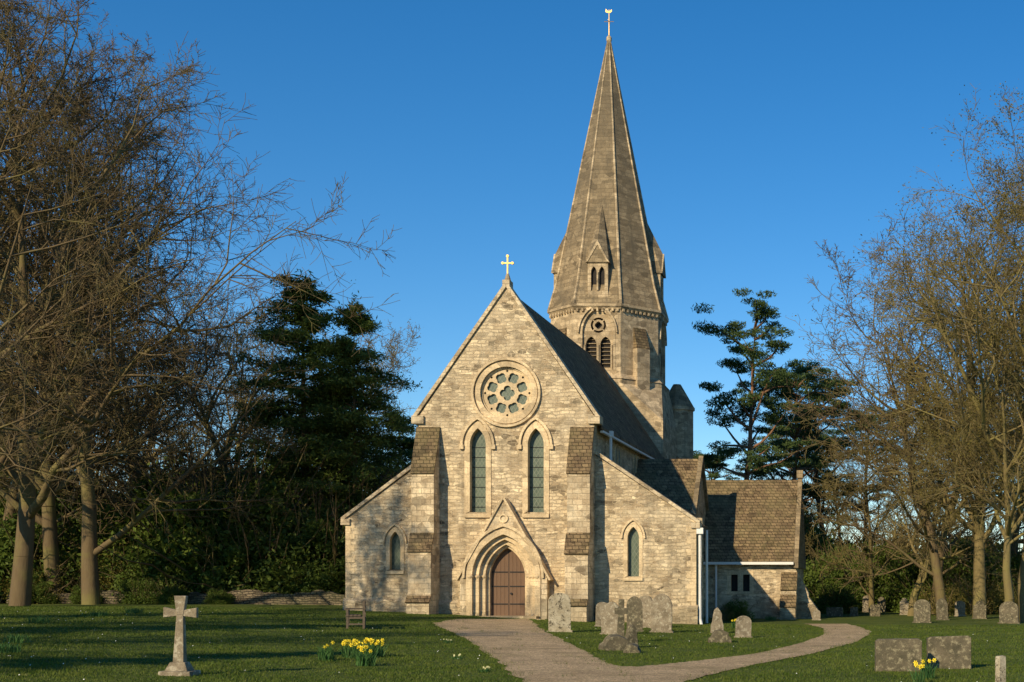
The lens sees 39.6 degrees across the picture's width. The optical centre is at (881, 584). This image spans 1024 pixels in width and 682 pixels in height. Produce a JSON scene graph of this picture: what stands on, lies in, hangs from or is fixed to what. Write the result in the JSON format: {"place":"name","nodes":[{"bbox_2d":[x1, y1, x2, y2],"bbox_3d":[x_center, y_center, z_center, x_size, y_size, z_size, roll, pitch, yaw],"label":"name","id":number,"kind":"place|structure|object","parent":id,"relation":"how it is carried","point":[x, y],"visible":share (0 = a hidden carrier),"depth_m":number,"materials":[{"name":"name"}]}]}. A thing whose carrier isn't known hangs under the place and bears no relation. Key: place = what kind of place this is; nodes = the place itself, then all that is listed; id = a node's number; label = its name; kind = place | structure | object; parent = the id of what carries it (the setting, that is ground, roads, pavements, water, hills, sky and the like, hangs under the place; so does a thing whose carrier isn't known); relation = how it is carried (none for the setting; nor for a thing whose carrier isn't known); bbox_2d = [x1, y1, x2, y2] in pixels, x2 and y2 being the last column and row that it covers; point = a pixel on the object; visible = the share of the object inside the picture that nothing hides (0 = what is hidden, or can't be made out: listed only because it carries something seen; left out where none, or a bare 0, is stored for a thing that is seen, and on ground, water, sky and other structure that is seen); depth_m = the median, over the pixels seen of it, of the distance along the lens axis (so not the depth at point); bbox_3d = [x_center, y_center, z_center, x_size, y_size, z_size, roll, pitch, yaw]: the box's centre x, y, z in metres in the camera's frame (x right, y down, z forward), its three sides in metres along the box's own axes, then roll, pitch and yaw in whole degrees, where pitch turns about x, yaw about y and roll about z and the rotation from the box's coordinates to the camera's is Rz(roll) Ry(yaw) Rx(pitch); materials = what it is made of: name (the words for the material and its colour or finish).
{"place":"outdoors","nodes":[
{"label":"outdoors","id":0,"kind":"place"},
{"bbox_2d":[0,603,1023,681],"bbox_3d":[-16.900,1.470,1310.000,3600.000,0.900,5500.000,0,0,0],"label":"ground","id":1,"kind":"structure","parent":0,"point":[882,619],"depth_m":35.68,"materials":[{"name":"green plant"}]},
{"bbox_2d":[0,554,79,603],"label":"evergreen shrub","id":2,"kind":"object","parent":1,"relation":"on","point":[9,578],"visible":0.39,"depth_m":69.31,"materials":[{"name":"green plant"}]},
{"bbox_2d":[5,555,80,601],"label":"evergreen shrub","id":3,"kind":"object","parent":1,"relation":"on","point":[43,573],"visible":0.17,"depth_m":70.21,"materials":[{"name":"green plant"}]},
{"bbox_2d":[31,580,61,603],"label":"evergreen shrub","id":4,"kind":"object","parent":1,"relation":"on","point":[37,590],"visible":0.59,"depth_m":68.73,"materials":[{"name":"green plant"}]},
{"bbox_2d":[0,510,102,603],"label":"evergreen shrub","id":5,"kind":"object","parent":1,"relation":"on","point":[4,560],"visible":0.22,"depth_m":69.51,"materials":[{"name":"green plant"}]},
{"bbox_2d":[0,282,108,510],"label":"bare tree","id":6,"kind":"object","parent":1,"relation":"on","point":[23,431],"visible":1,"depth_m":42.15,"materials":[{"name":"brown plant"}]},
{"bbox_2d":[0,474,130,601],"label":"evergreen shrub","id":7,"kind":"object","parent":1,"relation":"on","point":[63,550],"visible":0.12,"depth_m":71.69,"materials":[{"name":"green plant"}]},
{"bbox_2d":[0,472,139,553],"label":"evergreen shrub","id":8,"kind":"object","parent":1,"relation":"on","point":[58,505],"visible":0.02,"depth_m":73.94,"materials":[{"name":"green plant"}]},
{"bbox_2d":[48,538,138,592],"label":"evergreen shrub","id":9,"kind":"object","parent":1,"relation":"on","point":[110,579],"visible":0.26,"depth_m":70.72,"materials":[{"name":"green plant"}]},
{"bbox_2d":[61,498,136,590],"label":"evergreen shrub","id":10,"kind":"object","parent":1,"relation":"on","point":[109,510],"visible":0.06,"depth_m":72.64,"materials":[{"name":"green plant"}]},
{"bbox_2d":[0,92,260,596],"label":"bare tree","id":11,"kind":"object","parent":1,"relation":"on","point":[8,506],"visible":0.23,"depth_m":73.71,"materials":[{"name":"brown plant"}]},
{"bbox_2d":[115,577,161,603],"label":"evergreen shrub","id":12,"kind":"object","parent":1,"relation":"on","point":[135,593],"visible":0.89,"depth_m":68.62,"materials":[{"name":"green plant"}]},
{"bbox_2d":[0,180,280,512],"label":"bare tree","id":13,"kind":"object","parent":1,"relation":"on","point":[108,436],"visible":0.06,"depth_m":76.10,"materials":[{"name":"brown plant"}]},
{"bbox_2d":[4,427,283,589],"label":"evergreen shrub","id":14,"kind":"object","parent":1,"relation":"on","point":[130,544],"visible":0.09,"depth_m":72.26,"materials":[{"name":"green plant"}]},
{"bbox_2d":[101,543,192,603],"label":"evergreen shrub","id":15,"kind":"object","parent":1,"relation":"on","point":[156,578],"visible":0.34,"depth_m":70.52,"materials":[{"name":"green plant"}]},
{"bbox_2d":[0,0,295,592],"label":"bare tree","id":16,"kind":"object","parent":1,"relation":"on","point":[47,520],"visible":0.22,"depth_m":69.99,"materials":[{"name":"brown plant"}]},
{"bbox_2d":[80,377,216,506],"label":"bare tree","id":17,"kind":"object","parent":1,"relation":"on","point":[192,441],"visible":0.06,"depth_m":92.19,"materials":[{"name":"brown plant"}]},
{"bbox_2d":[0,0,299,531],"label":"bare tree","id":18,"kind":"object","parent":1,"relation":"on","point":[10,168],"visible":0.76,"depth_m":58.14,"materials":[{"name":"brown plant"}]},
{"bbox_2d":[0,8,315,604],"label":"bare tree","id":19,"kind":"object","parent":1,"relation":"on","point":[91,550],"visible":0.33,"depth_m":68.18,"materials":[{"name":"brown plant"}]},
{"bbox_2d":[0,226,326,509],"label":"bare tree","id":20,"kind":"object","parent":1,"relation":"on","point":[180,394],"visible":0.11,"depth_m":81.98,"materials":[{"name":"brown plant"}]},
{"bbox_2d":[55,322,272,478],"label":"bare tree","id":21,"kind":"object","parent":1,"relation":"on","point":[159,454],"visible":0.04,"depth_m":99.70,"materials":[{"name":"brown plant"}]},
{"bbox_2d":[150,574,190,603],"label":"evergreen shrub","id":22,"kind":"object","parent":1,"relation":"on","point":[166,595],"visible":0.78,"depth_m":68.49,"materials":[{"name":"green plant"}]},
{"bbox_2d":[80,513,268,593],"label":"evergreen shrub","id":23,"kind":"object","parent":1,"relation":"on","point":[193,577],"visible":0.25,"depth_m":70.76,"materials":[{"name":"green plant"}]},
{"bbox_2d":[6,589,344,604],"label":"dry stone wall","id":24,"kind":"structure","parent":1,"relation":"on","point":[314,597],"depth_m":69.32,"materials":[{"name":"grey stone"}]},
{"bbox_2d":[158,596,200,675],"bbox_3d":[-12.828,1.035,24.368,0.597,1.650,0.558,1,0,-7],"label":"stone cross memorial","id":25,"kind":"object","parent":1,"relation":"on","point":[179,665],"visible":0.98,"depth_m":24.30,"materials":[{"name":"stone"}]},
{"bbox_2d":[124,454,264,513],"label":"evergreen shrub","id":26,"kind":"object","parent":1,"relation":"on","point":[148,464],"visible":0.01,"depth_m":86.88,"materials":[{"name":"green plant"}]},
{"bbox_2d":[0,0,410,605],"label":"bare tree","id":27,"kind":"object","parent":1,"relation":"on","point":[21,584],"visible":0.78,"depth_m":61.46,"materials":[{"name":"brown plant"}]},
{"bbox_2d":[201,588,235,604],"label":"evergreen shrub","id":28,"kind":"object","parent":1,"relation":"on","point":[221,597],"visible":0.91,"depth_m":68.75,"materials":[{"name":"green plant"}]},
{"bbox_2d":[94,406,355,589],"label":"evergreen shrub","id":29,"kind":"object","parent":1,"relation":"on","point":[193,505],"visible":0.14,"depth_m":72.32,"materials":[{"name":"green plant"}]},
{"bbox_2d":[166,525,283,593],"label":"evergreen shrub","id":30,"kind":"object","parent":1,"relation":"on","point":[221,583],"visible":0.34,"depth_m":70.95,"materials":[{"name":"green plant"}]},
{"bbox_2d":[91,234,376,488],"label":"bare tree","id":31,"kind":"object","parent":1,"relation":"on","point":[202,419],"visible":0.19,"depth_m":88.08,"materials":[{"name":"brown plant"}]},
{"bbox_2d":[164,284,315,472],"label":"bare tree","id":32,"kind":"object","parent":1,"relation":"on","point":[215,424],"visible":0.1,"depth_m":96.65,"materials":[{"name":"brown plant"}]},
{"bbox_2d":[107,415,375,583],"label":"evergreen shrub","id":33,"kind":"object","parent":1,"relation":"on","point":[177,532],"visible":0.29,"depth_m":71.98,"materials":[{"name":"green plant"}]},
{"bbox_2d":[171,499,323,592],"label":"evergreen shrub","id":34,"kind":"object","parent":1,"relation":"on","point":[236,551],"visible":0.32,"depth_m":71.14,"materials":[{"name":"green plant"}]},
{"bbox_2d":[178,492,339,593],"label":"evergreen shrub","id":35,"kind":"object","parent":1,"relation":"on","point":[252,535],"visible":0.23,"depth_m":72.29,"materials":[{"name":"green plant"}]},
{"bbox_2d":[232,488,353,593],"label":"evergreen shrub","id":36,"kind":"object","parent":1,"relation":"on","point":[295,541],"visible":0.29,"depth_m":72.80,"materials":[{"name":"green plant"}]},
{"bbox_2d":[278,555,344,594],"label":"evergreen shrub","id":37,"kind":"object","parent":1,"relation":"on","point":[317,581],"visible":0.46,"depth_m":71.80,"materials":[{"name":"green plant"}]},
{"bbox_2d":[213,256,411,534],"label":"cedar tree","id":38,"kind":"object","parent":1,"relation":"on","point":[303,323],"visible":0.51,"depth_m":78.91,"materials":[{"name":"green plant"}]},
{"bbox_2d":[270,476,377,594],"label":"evergreen shrub","id":39,"kind":"object","parent":1,"relation":"on","point":[309,530],"visible":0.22,"depth_m":72.90,"materials":[{"name":"green plant"}]},
{"bbox_2d":[301,478,375,530],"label":"evergreen shrub","id":40,"kind":"object","parent":1,"relation":"on","point":[342,498],"visible":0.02,"depth_m":77.87,"materials":[{"name":"green plant"}]},
{"bbox_2d":[267,280,421,540],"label":"cedar tree","id":41,"kind":"object","parent":1,"relation":"on","point":[353,417],"visible":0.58,"depth_m":78.91,"materials":[{"name":"green plant"}]},
{"bbox_2d":[276,319,420,485],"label":"bare tree","id":42,"kind":"object","parent":1,"relation":"on","point":[392,358],"visible":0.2,"depth_m":100.43,"materials":[{"name":"brown plant"}]},
{"bbox_2d":[337,639,366,657],"bbox_3d":[-12.119,1.462,30.504,0.680,0.455,0.597,0,0,0],"label":"daffodil clump","id":43,"kind":"object","parent":1,"relation":"on","point":[348,651],"visible":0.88,"depth_m":30.43,"materials":[{"name":"green plant"}]},
{"bbox_2d":[345,601,365,628],"bbox_3d":[-17.390,0.996,44.029,0.610,0.900,1.440,0,0,-20],"label":"wooden bench","id":44,"kind":"object","parent":1,"relation":"on","point":[348,615],"visible":0.98,"depth_m":43.44,"materials":[{"name":"brown wood"}]},
{"bbox_2d":[353,645,378,665],"bbox_3d":[-10.937,1.508,28.234,0.596,0.446,0.534,0,0,0],"label":"daffodil clump","id":45,"kind":"object","parent":1,"relation":"on","point":[362,659],"visible":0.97,"depth_m":28.22,"materials":[{"name":"green plant"}]},
{"bbox_2d":[363,637,387,656],"bbox_3d":[-11.885,1.472,31.197,0.670,0.452,0.656,0,0,0],"label":"daffodil clump","id":46,"kind":"object","parent":1,"relation":"on","point":[367,640],"visible":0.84,"depth_m":31.14,"materials":[{"name":"yellow plant"}]},
{"bbox_2d":[365,397,414,490],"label":"cedar tree","id":47,"kind":"object","parent":1,"relation":"on","point":[408,449],"visible":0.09,"depth_m":93.65,"materials":[{"name":"green plant"}]},
{"bbox_2d":[547,593,572,631],"bbox_3d":[-11.557,1.107,47.795,0.889,1.606,0.320,0,-1,-20],"label":"gravestone","id":48,"kind":"object","parent":1,"relation":"on","point":[559,612],"visible":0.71,"depth_m":47.72,"materials":[{"name":"stone"}]},
{"bbox_2d":[341,9,817,623],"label":"stone church","id":49,"kind":"structure","parent":1,"relation":"on","point":[553,455],"depth_m":60.20,"materials":[{"name":"beige stone"}]},
{"bbox_2d":[391,533,400,569],"bbox_3d":[-21.980,-1.542,60.455,0.540,1.754,0.030,0,0,0],"label":"left aisle window glass","id":50,"kind":"structure","parent":49,"relation":"in","point":[396,540],"depth_m":60.45,"materials":[{"name":"grey glass"}]},
{"bbox_2d":[484,370,529,415],"bbox_3d":[-16.900,-8.630,60.265,2.280,2.280,0.030,0,0,0],"label":"rose window glass","id":51,"kind":"structure","parent":49,"relation":"in","point":[507,393],"depth_m":60.26,"materials":[{"name":"grey glass"}]},
{"bbox_2d":[491,548,524,615],"bbox_3d":[-16.900,0.330,60.430,1.720,4.080,0.060,0,0,0],"label":"door","id":52,"kind":"structure","parent":49,"relation":"in","point":[508,561],"depth_m":60.40,"materials":[{"name":"brown wood"}]},
{"bbox_2d":[629,528,638,575],"bbox_3d":[-11.220,-1.502,60.455,0.580,2.274,0.030,0,0,0],"label":"right aisle window glass","id":53,"kind":"structure","parent":49,"relation":"in","point":[633,535],"depth_m":60.45,"materials":[{"name":"grey glass"}]},
{"bbox_2d":[600,602,617,634],"bbox_3d":[-9.528,1.298,46.969,0.794,1.352,0.220,1,2,-6],"label":"gravestone","id":54,"kind":"object","parent":1,"relation":"on","point":[609,618],"visible":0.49,"depth_m":46.90,"materials":[{"name":"stone"}]},
{"bbox_2d":[598,634,628,650],"bbox_3d":[-7.357,1.708,36.821,0.865,0.632,0.500,2,5,-23],"label":"rock","id":55,"kind":"object","parent":1,"relation":"on","point":[615,642],"visible":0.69,"depth_m":36.59,"materials":[{"name":"stone"}]},
{"bbox_2d":[614,599,627,636],"bbox_3d":[-8.106,1.238,41.416,0.406,1.541,0.400,1,3,-17],"label":"cross gravestone","id":56,"kind":"object","parent":1,"relation":"on","point":[620,610],"visible":0.62,"depth_m":41.35,"materials":[{"name":"stone"}]},
{"bbox_2d":[626,596,643,631],"bbox_3d":[-9.236,1.212,49.803,0.674,1.540,0.220,-1,-2,-11],"label":"gravestone","id":57,"kind":"object","parent":1,"relation":"on","point":[635,612],"visible":0.71,"depth_m":49.76,"materials":[{"name":"stone"}]},
{"bbox_2d":[639,595,651,627],"bbox_3d":[-9.575,1.211,53.962,0.669,1.523,0.220,0,0,6],"label":"gravestone","id":58,"kind":"object","parent":1,"relation":"on","point":[646,600],"visible":0.41,"depth_m":53.90,"materials":[{"name":"stone"}]},
{"bbox_2d":[649,593,673,632],"bbox_3d":[-8.218,1.175,49.767,0.898,1.662,0.220,0,1,0],"label":"gravestone","id":59,"kind":"object","parent":1,"relation":"on","point":[661,612],"visible":0.7,"depth_m":49.71,"materials":[{"name":"stone"}]},
{"bbox_2d":[693,447,743,479],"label":"pine tree","id":60,"kind":"object","parent":1,"relation":"on","point":[714,474],"visible":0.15,"depth_m":121.19,"materials":[{"name":"green plant"}]},
{"bbox_2d":[708,629,731,642],"bbox_3d":[-5.178,1.750,42.589,0.750,0.616,0.450,0,0,-11],"label":"rock","id":61,"kind":"object","parent":1,"relation":"on","point":[719,635],"visible":0.73,"depth_m":42.38,"materials":[{"name":"stone"}]},
{"bbox_2d":[720,598,754,620],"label":"evergreen shrub","id":62,"kind":"object","parent":1,"relation":"on","point":[738,610],"visible":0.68,"depth_m":65.71,"materials":[{"name":"green plant"}]},
{"bbox_2d":[734,616,751,637],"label":"gravestone","id":63,"kind":"object","parent":1,"relation":"on","point":[743,626],"visible":0.69,"depth_m":46.27,"materials":[{"name":"stone"}]},
{"bbox_2d":[691,287,818,479],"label":"pine tree","id":64,"kind":"object","parent":1,"relation":"on","point":[749,407],"visible":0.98,"depth_m":91.41,"materials":[{"name":"green plant"}]},
{"bbox_2d":[732,366,858,506],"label":"pine tree","id":65,"kind":"object","parent":1,"relation":"on","point":[798,429],"visible":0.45,"depth_m":99.14,"materials":[{"name":"green plant"}]},
{"bbox_2d":[755,421,846,527],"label":"pine tree","id":66,"kind":"object","parent":1,"relation":"on","point":[759,438],"visible":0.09,"depth_m":118.06,"materials":[{"name":"green plant"}]},
{"bbox_2d":[764,359,869,536],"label":"pine tree","id":67,"kind":"object","parent":1,"relation":"on","point":[810,365],"visible":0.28,"depth_m":105.11,"materials":[{"name":"green plant"}]},
{"bbox_2d":[803,554,867,609],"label":"evergreen shrub","id":68,"kind":"object","parent":1,"relation":"on","point":[809,573],"visible":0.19,"depth_m":90.76,"materials":[{"name":"green plant"}]},
{"bbox_2d":[806,530,865,594],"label":"shrub","id":69,"kind":"object","parent":1,"relation":"on","point":[849,545],"visible":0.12,"depth_m":97.76,"materials":[{"name":"green plant"}]},
{"bbox_2d":[809,581,863,613],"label":"evergreen shrub","id":70,"kind":"object","parent":1,"relation":"on","point":[845,601],"visible":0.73,"depth_m":85.49,"materials":[{"name":"green plant"}]},
{"bbox_2d":[805,514,867,564],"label":"evergreen shrub","id":71,"kind":"object","parent":1,"relation":"on","point":[820,535],"visible":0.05,"depth_m":101.66,"materials":[{"name":"green plant"}]},
{"bbox_2d":[769,408,916,551],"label":"bare tree","id":72,"kind":"object","parent":1,"relation":"on","point":[834,510],"visible":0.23,"depth_m":109.61,"materials":[{"name":"brown plant"}]},
{"bbox_2d":[808,399,917,553],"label":"pine tree","id":73,"kind":"object","parent":1,"relation":"on","point":[858,414],"visible":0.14,"depth_m":111.93,"materials":[{"name":"green plant"}]},
{"bbox_2d":[817,532,915,611],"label":"evergreen shrub","id":74,"kind":"object","parent":1,"relation":"on","point":[882,580],"visible":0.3,"depth_m":92.15,"materials":[{"name":"green plant"}]},
{"bbox_2d":[805,425,936,612],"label":"bare tree","id":75,"kind":"object","parent":1,"relation":"on","point":[868,567],"visible":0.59,"depth_m":85.31,"materials":[{"name":"brown plant"}]},
{"bbox_2d":[831,512,964,609],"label":"shrub","id":76,"kind":"object","parent":1,"relation":"on","point":[882,558],"visible":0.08,"depth_m":94.37,"materials":[{"name":"green plant"}]},
{"bbox_2d":[875,638,921,671],"bbox_3d":[0.365,1.644,29.153,1.010,0.914,0.280,0,1,-6],"label":"gravestone","id":77,"kind":"object","parent":1,"relation":"on","point":[901,654],"visible":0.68,"depth_m":29.01,"materials":[{"name":"stone"}]},
{"bbox_2d":[780,218,1023,617],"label":"bare tree","id":78,"kind":"object","parent":1,"relation":"on","point":[932,545],"visible":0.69,"depth_m":74.64,"materials":[{"name":"brown plant"}]},
{"bbox_2d":[785,81,1023,621],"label":"bare tree","id":79,"kind":"object","parent":1,"relation":"on","point":[981,316],"visible":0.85,"depth_m":65.92,"materials":[{"name":"brown plant"}]},
{"bbox_2d":[912,599,931,622],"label":"gravestone","id":80,"kind":"object","parent":1,"relation":"on","point":[922,610],"visible":0.68,"depth_m":65.86,"materials":[{"name":"stone"}]},
{"bbox_2d":[876,549,972,612],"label":"evergreen shrub","id":81,"kind":"object","parent":1,"relation":"on","point":[907,575],"visible":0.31,"depth_m":91.13,"materials":[{"name":"green plant"}]},
{"bbox_2d":[841,149,1023,617],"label":"bare tree","id":82,"kind":"object","parent":1,"relation":"on","point":[981,536],"visible":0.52,"depth_m":72.49,"materials":[{"name":"brown plant"}]},
{"bbox_2d":[845,383,1022,548],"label":"bare tree","id":83,"kind":"object","parent":1,"relation":"on","point":[972,538],"visible":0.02,"depth_m":101.78,"materials":[{"name":"brown plant"}]},
{"bbox_2d":[862,386,1012,570],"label":"bare tree","id":84,"kind":"object","parent":1,"relation":"on","point":[893,536],"visible":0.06,"depth_m":96.86,"materials":[{"name":"brown plant"}]},
{"bbox_2d":[854,384,1023,615],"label":"bare tree","id":85,"kind":"object","parent":1,"relation":"on","point":[920,581],"visible":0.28,"depth_m":79.83,"materials":[{"name":"brown plant"}]},
{"bbox_2d":[936,598,948,619],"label":"gravestone","id":86,"kind":"object","parent":1,"relation":"on","point":[941,609],"visible":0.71,"depth_m":70.81,"materials":[{"name":"stone"}]},
{"bbox_2d":[918,571,970,615],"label":"evergreen shrub","id":87,"kind":"object","parent":1,"relation":"on","point":[950,601],"visible":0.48,"depth_m":81.66,"materials":[{"name":"green plant"}]},
{"bbox_2d":[867,251,1023,613],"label":"bare tree","id":88,"kind":"object","parent":1,"relation":"on","point":[948,547],"visible":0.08,"depth_m":85.36,"materials":[{"name":"brown plant"}]},
{"bbox_2d":[926,636,970,668],"bbox_3d":[1.523,1.636,30.135,0.984,0.938,0.280,0,-1,-6],"label":"gravestone","id":89,"kind":"object","parent":1,"relation":"on","point":[951,652],"visible":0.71,"depth_m":30.00,"materials":[{"name":"stone"}]},
{"bbox_2d":[896,528,1003,610],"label":"shrub","id":90,"kind":"object","parent":1,"relation":"on","point":[953,548],"visible":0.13,"depth_m":92.47,"materials":[{"name":"green plant"}]},
{"bbox_2d":[880,280,1023,601],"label":"bare tree","id":91,"kind":"object","parent":1,"relation":"on","point":[1008,530],"visible":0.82,"depth_m":64.45,"materials":[{"name":"brown plant"}]},
{"bbox_2d":[900,273,1023,556],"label":"bare tree","id":92,"kind":"object","parent":1,"relation":"on","point":[1017,531],"visible":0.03,"depth_m":88.69,"materials":[{"name":"brown plant"}]},
{"bbox_2d":[946,566,1004,614],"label":"evergreen shrub","id":93,"kind":"object","parent":1,"relation":"on","point":[994,597],"visible":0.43,"depth_m":83.88,"materials":[{"name":"green plant"}]},
{"bbox_2d":[944,505,1023,606],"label":"evergreen shrub","id":94,"kind":"object","parent":1,"relation":"on","point":[997,565],"visible":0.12,"depth_m":86.49,"materials":[{"name":"green plant"}]},
{"bbox_2d":[950,544,1021,613],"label":"shrub","id":95,"kind":"object","parent":1,"relation":"on","point":[1016,559],"visible":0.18,"depth_m":86.44,"materials":[{"name":"green plant"}]},
{"bbox_2d":[995,655,1005,681],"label":"post","id":96,"kind":"object","parent":1,"relation":"on","point":[1000,668],"visible":1,"depth_m":24.73,"materials":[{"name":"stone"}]},
{"bbox_2d":[998,601,1019,623],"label":"gravestone","id":97,"kind":"object","parent":1,"relation":"on","point":[1008,612],"visible":0.69,"depth_m":65.05,"materials":[{"name":"stone"}]},
{"bbox_2d":[0,0,1023,550],"label":"sky","id":98,"kind":"structure","parent":0,"point":[761,131],"materials":[{"name":"blue"}]},
{"bbox_2d":[433,619,610,681],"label":"gravel path","id":99,"kind":"structure","parent":0,"point":[502,636],"depth_m":37.22,"materials":[{"name":"beige gravel"}]},
{"bbox_2d":[562,624,868,681],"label":"gravel path","id":100,"kind":"structure","parent":0,"point":[672,672],"depth_m":30.51,"materials":[{"name":"beige gravel"}]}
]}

